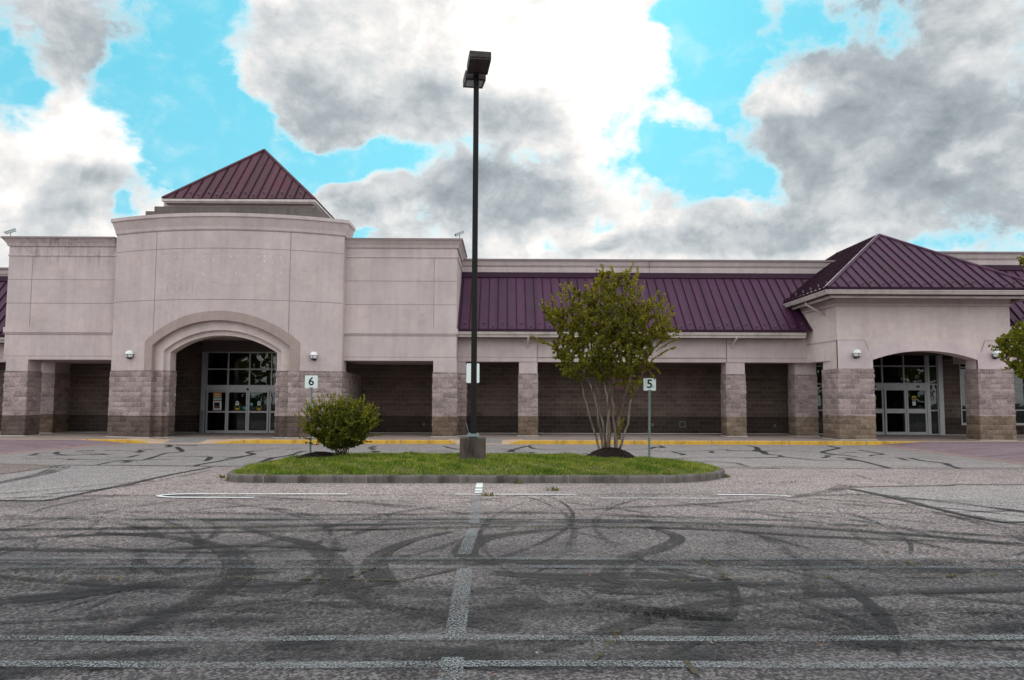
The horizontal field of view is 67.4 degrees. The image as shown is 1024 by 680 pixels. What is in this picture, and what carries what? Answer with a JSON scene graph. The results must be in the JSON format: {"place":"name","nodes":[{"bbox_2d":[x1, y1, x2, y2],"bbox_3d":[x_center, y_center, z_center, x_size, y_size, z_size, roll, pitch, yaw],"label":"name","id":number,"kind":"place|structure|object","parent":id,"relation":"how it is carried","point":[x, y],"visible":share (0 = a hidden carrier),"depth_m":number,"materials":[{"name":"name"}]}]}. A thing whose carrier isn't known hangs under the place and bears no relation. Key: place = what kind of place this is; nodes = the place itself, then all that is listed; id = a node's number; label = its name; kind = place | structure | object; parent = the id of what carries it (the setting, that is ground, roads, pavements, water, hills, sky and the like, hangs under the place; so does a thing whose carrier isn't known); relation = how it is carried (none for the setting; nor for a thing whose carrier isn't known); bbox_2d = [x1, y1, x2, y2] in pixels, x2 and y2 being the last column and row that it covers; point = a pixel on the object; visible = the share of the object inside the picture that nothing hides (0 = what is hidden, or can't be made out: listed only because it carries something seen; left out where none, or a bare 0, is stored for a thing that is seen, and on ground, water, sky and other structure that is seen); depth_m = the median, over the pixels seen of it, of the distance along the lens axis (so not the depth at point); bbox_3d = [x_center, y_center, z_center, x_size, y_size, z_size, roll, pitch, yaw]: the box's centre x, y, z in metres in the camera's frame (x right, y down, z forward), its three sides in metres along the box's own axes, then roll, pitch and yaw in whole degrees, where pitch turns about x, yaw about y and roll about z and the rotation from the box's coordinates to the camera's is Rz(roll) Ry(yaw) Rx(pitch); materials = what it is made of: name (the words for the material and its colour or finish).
{"place":"outdoors","nodes":[
{"label":"outdoors","id":0,"kind":"place"},
{"bbox_2d":[0,439,127,454],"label":"brick paving","id":1,"kind":"structure","parent":0,"point":[9,446],"depth_m":27.11,"materials":[{"name":"brick"}]},
{"bbox_2d":[0,149,1023,439],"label":"shop building","id":2,"kind":"structure","parent":0,"point":[230,297],"depth_m":32.64,"materials":[{"name":"paint"}]},
{"bbox_2d":[4,228,15,235],"bbox_3d":[-21.310,-4.565,32.600,0.456,0.395,0.124,2,-5,-24],"label":"security camera","id":3,"kind":"object","parent":2,"relation":"on","point":[10,231],"visible":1,"depth_m":32.58,"materials":[{"name":"grey"}]},
{"bbox_2d":[124,350,133,358],"bbox_3d":[-15.636,0.607,31.377,0.369,0.368,0.372,0,-5,-1],"label":"wall lamp","id":4,"kind":"object","parent":2,"relation":"attached to","point":[128,354],"visible":1,"depth_m":31.27,"materials":[{"name":"white"}]},
{"bbox_2d":[205,391,226,432],"bbox_3d":[-13.559,3.295,35.259,0.961,1.933,0.110,0,-5,-1],"label":"sliding door","id":5,"kind":"structure","parent":2,"relation":"in","point":[216,401],"depth_m":35.24,"materials":[{"name":"glass"}]},
{"bbox_2d":[226,391,247,432],"bbox_3d":[-12.590,3.294,35.213,0.940,1.933,0.110,0,-5,-1],"label":"sliding door","id":6,"kind":"structure","parent":2,"relation":"in","point":[237,401],"depth_m":35.19,"materials":[{"name":"glass"}]},
{"bbox_2d":[206,352,276,385],"bbox_3d":[-12.181,1.339,35.426,3.780,1.585,0.110,0,-5,-1],"label":"transom window","id":7,"kind":"structure","parent":2,"relation":"in","point":[222,368],"depth_m":35.41,"materials":[{"name":"glass"}]},
{"bbox_2d":[247,391,269,432],"bbox_3d":[-11.630,3.298,35.222,0.951,1.933,0.110,0,-5,-1],"label":"sliding door","id":8,"kind":"structure","parent":2,"relation":"in","point":[258,401],"depth_m":35.20,"materials":[{"name":"glass"}]},
{"bbox_2d":[268,391,275,432],"bbox_3d":[-10.721,3.304,35.270,0.848,1.933,0.140,0,-5,-1],"label":"sliding door","id":9,"kind":"structure","parent":2,"relation":"in","point":[272,397],"depth_m":35.25,"materials":[{"name":"metal"}]},
{"bbox_2d":[309,352,317,360],"bbox_3d":[-8.087,0.655,31.333,0.369,0.368,0.372,0,-5,-1],"label":"wall lamp","id":10,"kind":"object","parent":2,"relation":"attached to","point":[313,356],"visible":1,"depth_m":31.23,"materials":[{"name":"white plastic"}]},
{"bbox_2d":[454,230,463,237],"bbox_3d":[-2.259,-4.495,32.774,0.456,0.395,0.124,2,-5,-24],"label":"security camera","id":11,"kind":"object","parent":2,"relation":"on","point":[459,233],"visible":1,"depth_m":32.75,"materials":[{"name":"grey"}]},
{"bbox_2d":[679,421,685,426],"bbox_3d":[8.005,3.963,36.061,0.280,0.280,0.028,0,-5,-1],"label":"wall hatch","id":12,"kind":"object","parent":2,"relation":"attached to","point":[682,423],"depth_m":36.06,"materials":[{"name":"grey metal"}]},
{"bbox_2d":[816,363,822,434],"bbox_3d":[14.048,2.257,35.601,0.785,4.216,0.110,0,-5,-1],"label":"side window","id":13,"kind":"structure","parent":2,"relation":"in","point":[819,366],"depth_m":35.57,"materials":[{"name":"glass"}]},
{"bbox_2d":[852,349,861,358],"bbox_3d":[13.801,0.555,30.709,0.369,0.368,0.372,0,-5,-1],"label":"wall lamp","id":14,"kind":"object","parent":2,"relation":"attached to","point":[856,353],"visible":1,"depth_m":30.60,"materials":[{"name":"white plastic"}]},
{"bbox_2d":[874,389,884,434],"bbox_3d":[16.720,3.311,35.544,0.958,2.122,0.110,0,-5,-1],"label":"sliding door","id":15,"kind":"structure","parent":2,"relation":"in","point":[879,394],"depth_m":35.52,"materials":[{"name":"metal"}]},
{"bbox_2d":[883,389,906,434],"bbox_3d":[17.717,3.310,35.495,0.996,2.122,0.115,0,-5,-1],"label":"sliding door","id":16,"kind":"structure","parent":2,"relation":"in","point":[895,410],"depth_m":35.47,"materials":[{"name":"glass"}]},
{"bbox_2d":[873,355,928,383],"bbox_3d":[16.886,1.107,35.719,4.885,1.888,0.110,0,-5,-1],"label":"transom window","id":17,"kind":"structure","parent":2,"relation":"in","point":[889,369],"depth_m":35.69,"materials":[{"name":"glass"}]},
{"bbox_2d":[906,389,927,434],"bbox_3d":[18.699,3.314,35.507,0.931,2.122,0.110,0,-5,-1],"label":"sliding door","id":18,"kind":"structure","parent":2,"relation":"in","point":[916,399],"depth_m":35.48,"materials":[{"name":"glass"}]},
{"bbox_2d":[928,355,939,434],"bbox_3d":[19.544,2.277,35.652,0.438,4.216,0.110,0,-5,-1],"label":"side window","id":19,"kind":"structure","parent":2,"relation":"in","point":[932,360],"depth_m":35.61,"materials":[{"name":"glass"}]},
{"bbox_2d":[959,364,965,424],"bbox_3d":[21.207,2.359,35.631,0.918,3.161,0.150,0,-5,-1],"label":"window","id":20,"kind":"structure","parent":2,"relation":"in","point":[962,367],"depth_m":35.61,"materials":[{"name":"glass"}]},
{"bbox_2d":[992,350,1000,358],"bbox_3d":[19.414,0.580,30.759,0.369,0.368,0.372,0,-5,-1],"label":"wall lamp","id":21,"kind":"object","parent":2,"relation":"attached to","point":[995,354],"visible":0.74,"depth_m":30.68,"materials":[{"name":"white plastic"}]},
{"bbox_2d":[1012,367,1023,424],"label":"window","id":22,"kind":"structure","parent":2,"relation":"in","point":[1018,383],"depth_m":35.64,"materials":[{"name":"glass"}]},
{"bbox_2d":[0,442,1023,679],"bbox_3d":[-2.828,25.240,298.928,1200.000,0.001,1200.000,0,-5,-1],"label":"ground","id":23,"kind":"structure","parent":0,"point":[715,544],"depth_m":7.37,"materials":[{"name":"grey asphalt"}]},
{"bbox_2d":[0,464,58,473],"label":"asphalt strip","id":24,"kind":"object","parent":23,"relation":"on","point":[7,468],"visible":1,"depth_m":18.86,"materials":[{"name":"grey asphalt"}]},
{"bbox_2d":[0,465,205,499],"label":"asphalt patch","id":25,"kind":"object","parent":23,"relation":"on","point":[73,479],"visible":1,"depth_m":16.25,"materials":[{"name":"grey asphalt"}]},
{"bbox_2d":[0,466,853,508],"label":"tyre tracks","id":26,"kind":"object","parent":23,"relation":"on","point":[587,508],"visible":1,"depth_m":14.46,"materials":[{"name":"grey"}]},
{"bbox_2d":[438,498,480,679],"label":"cross marking","id":27,"kind":"object","parent":23,"relation":"on","point":[463,627],"visible":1,"depth_m":6.28,"materials":[{"name":"grey paint"}]},
{"bbox_2d":[61,517,874,523],"bbox_3d":[-0.582,2.508,10.651,11.313,0.001,0.568,0,-5,-1],"label":"bay marking","id":28,"kind":"object","parent":23,"relation":"on","point":[465,518],"visible":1,"depth_m":10.76,"materials":[{"name":"grey paint"}]},
{"bbox_2d":[156,493,788,497],"bbox_3d":[-0.637,2.727,13.437,11.133,0.001,0.604,0,-5,-1],"label":"bay marking","id":29,"kind":"object","parent":23,"relation":"on","point":[321,493],"visible":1,"depth_m":13.67,"materials":[{"name":"white paint"}]},
{"bbox_2d":[227,466,724,482],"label":"island kerb","id":30,"kind":"structure","parent":23,"relation":"on","point":[232,476],"depth_m":15.67,"materials":[{"name":"grey concrete"}]},
{"bbox_2d":[233,450,719,474],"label":"grass","id":31,"kind":"structure","parent":30,"relation":"on","point":[402,458],"depth_m":16.84,"materials":[{"name":"plant"}]},
{"bbox_2d":[305,375,317,452],"bbox_3d":[-5.255,2.033,20.037,0.331,2.213,0.046,0,-5,-1],"label":"number sign","id":32,"kind":"object","parent":31,"relation":"on","point":[311,382],"visible":0.77,"depth_m":20.09,"materials":[{"name":"grey metal"}]},
{"bbox_2d":[294,451,338,458],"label":"mulch","id":33,"kind":"object","parent":31,"relation":"on","point":[318,454],"visible":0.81,"depth_m":18.59,"materials":[{"name":"brown soil"}]},
{"bbox_2d":[294,391,382,454],"bbox_3d":[-4.205,2.040,18.926,2.102,1.566,1.711,0,-5,-1],"label":"round shrub","id":34,"kind":"object","parent":33,"relation":"on","point":[343,425],"visible":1,"depth_m":18.55,"materials":[{"name":"green plant"}]},
{"bbox_2d":[460,50,490,459],"bbox_3d":[-0.918,-1.974,18.658,0.644,9.727,1.922,1,-5,-6],"label":"light pole","id":35,"kind":"object","parent":31,"relation":"on","point":[472,444],"visible":0.92,"depth_m":18.50,"materials":[{"name":"metal"}]},
{"bbox_2d":[466,363,478,382],"bbox_3d":[-1.546,2.464,30.222,0.515,3.087,0.050,0,-5,-1],"label":"road sign","id":36,"kind":"object","parent":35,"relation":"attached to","point":[468,372],"visible":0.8,"depth_m":30.29,"materials":[{"name":"grey metal"}]},
{"bbox_2d":[587,447,634,458],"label":"mulch","id":37,"kind":"object","parent":31,"relation":"on","point":[612,452],"visible":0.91,"depth_m":18.80,"materials":[{"name":"brown soil"}]},
{"bbox_2d":[529,261,681,449],"bbox_3d":[2.250,0.468,19.416,3.410,4.748,3.649,4,-6,-39],"label":"multi stem tree","id":38,"kind":"object","parent":37,"relation":"on","point":[608,326],"visible":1,"depth_m":19.01,"materials":[{"name":"green plant"}]},
{"bbox_2d":[643,378,655,456],"bbox_3d":[3.469,2.035,19.316,0.314,2.147,0.046,0,-5,-1],"label":"number sign","id":39,"kind":"object","parent":31,"relation":"on","point":[649,385],"visible":0.95,"depth_m":19.36,"materials":[{"name":"grey metal"}]},
{"bbox_2d":[475,483,482,492],"bbox_3d":[-0.633,2.827,14.714,0.136,0.001,1.708,0,-5,-2],"label":"cross marking","id":40,"kind":"object","parent":23,"relation":"on","point":[478,485],"visible":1,"depth_m":14.72,"materials":[{"name":"white paint"}]},
{"bbox_2d":[18,474,997,662],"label":"weeds","id":41,"kind":"object","parent":23,"relation":"on","point":[492,494],"visible":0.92,"depth_m":10.03,"materials":[{"name":"green plant"}]},
{"bbox_2d":[0,495,1021,653],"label":"skid arcs","id":42,"kind":"object","parent":23,"relation":"on","point":[861,598],"visible":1,"depth_m":6.80,"materials":[{"name":"black rubber"}]},
{"bbox_2d":[0,470,1023,679],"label":"faint skid marks","id":43,"kind":"object","parent":23,"relation":"on","point":[696,585],"visible":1,"depth_m":5.93,"materials":[{"name":"black rubber"}]},
{"bbox_2d":[0,521,1023,649],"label":"skid marks","id":44,"kind":"object","parent":23,"relation":"on","point":[382,576],"visible":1,"depth_m":7.75,"materials":[{"name":"black rubber"}]},
{"bbox_2d":[0,492,1023,649],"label":"faint skid arcs","id":45,"kind":"object","parent":23,"relation":"on","point":[137,561],"visible":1,"depth_m":8.93,"materials":[{"name":"black rubber"}]},
{"bbox_2d":[0,635,1023,667],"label":"bay marking","id":46,"kind":"object","parent":23,"relation":"on","point":[417,662],"visible":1,"depth_m":4.91,"materials":[{"name":"grey paint"}]},
{"bbox_2d":[0,557,1023,568],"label":"bay marking","id":47,"kind":"object","parent":23,"relation":"on","point":[531,558],"visible":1,"depth_m":7.78,"materials":[{"name":"grey paint"}]},
{"bbox_2d":[8,475,1022,673],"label":"pavement cracks","id":48,"kind":"object","parent":23,"relation":"on","point":[693,669],"visible":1,"depth_m":7.27,"materials":[{"name":"black asphalt"}]},
{"bbox_2d":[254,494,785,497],"bbox_3d":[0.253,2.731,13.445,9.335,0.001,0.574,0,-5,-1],"label":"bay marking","id":49,"kind":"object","parent":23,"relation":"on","point":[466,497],"visible":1,"depth_m":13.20,"materials":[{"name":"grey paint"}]},
{"bbox_2d":[80,439,1023,444],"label":"kerb","id":50,"kind":"structure","parent":23,"relation":"on","point":[632,442],"depth_m":29.62,"materials":[{"name":"yellow concrete"}]},
{"bbox_2d":[854,486,1023,523],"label":"asphalt patch","id":51,"kind":"object","parent":23,"relation":"on","point":[1002,497],"visible":1,"depth_m":13.48,"materials":[{"name":"grey asphalt"}]},
{"bbox_2d":[0,443,1023,466],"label":"drive lane","id":52,"kind":"structure","parent":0,"point":[723,455],"depth_m":24.22,"materials":[{"name":"grey asphalt"}]},
{"bbox_2d":[0,445,1023,522],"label":"crack sealant","id":53,"kind":"object","parent":52,"relation":"on","point":[509,450],"visible":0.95,"depth_m":20.72,"materials":[{"name":"black"}]},
{"bbox_2d":[0,432,1023,443],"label":"pavement","id":54,"kind":"structure","parent":0,"point":[184,437],"depth_m":31.75,"materials":[{"name":"concrete"}]},
{"bbox_2d":[615,379,623,439],"bbox_3d":[4.274,2.748,30.511,0.320,2.400,0.082,0,-5,-1],"label":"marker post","id":55,"kind":"object","parent":54,"relation":"on","point":[617,387],"visible":0.5,"depth_m":30.54,"materials":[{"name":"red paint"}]},
{"bbox_2d":[0,0,1023,266],"label":"sky","id":56,"kind":"structure","parent":0,"point":[609,129],"materials":[{"name":"white"}]},
{"bbox_2d":[878,441,1023,464],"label":"brick paving","id":57,"kind":"structure","parent":0,"point":[1010,452],"depth_m":25.91,"materials":[{"name":"brick"}]},
{"bbox_2d":[988,254,1023,378],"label":"broadleaf tree","id":58,"kind":"object","parent":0,"point":[1016,341],"visible":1,"depth_m":20.81,"materials":[{"name":"green plant"}]}
]}

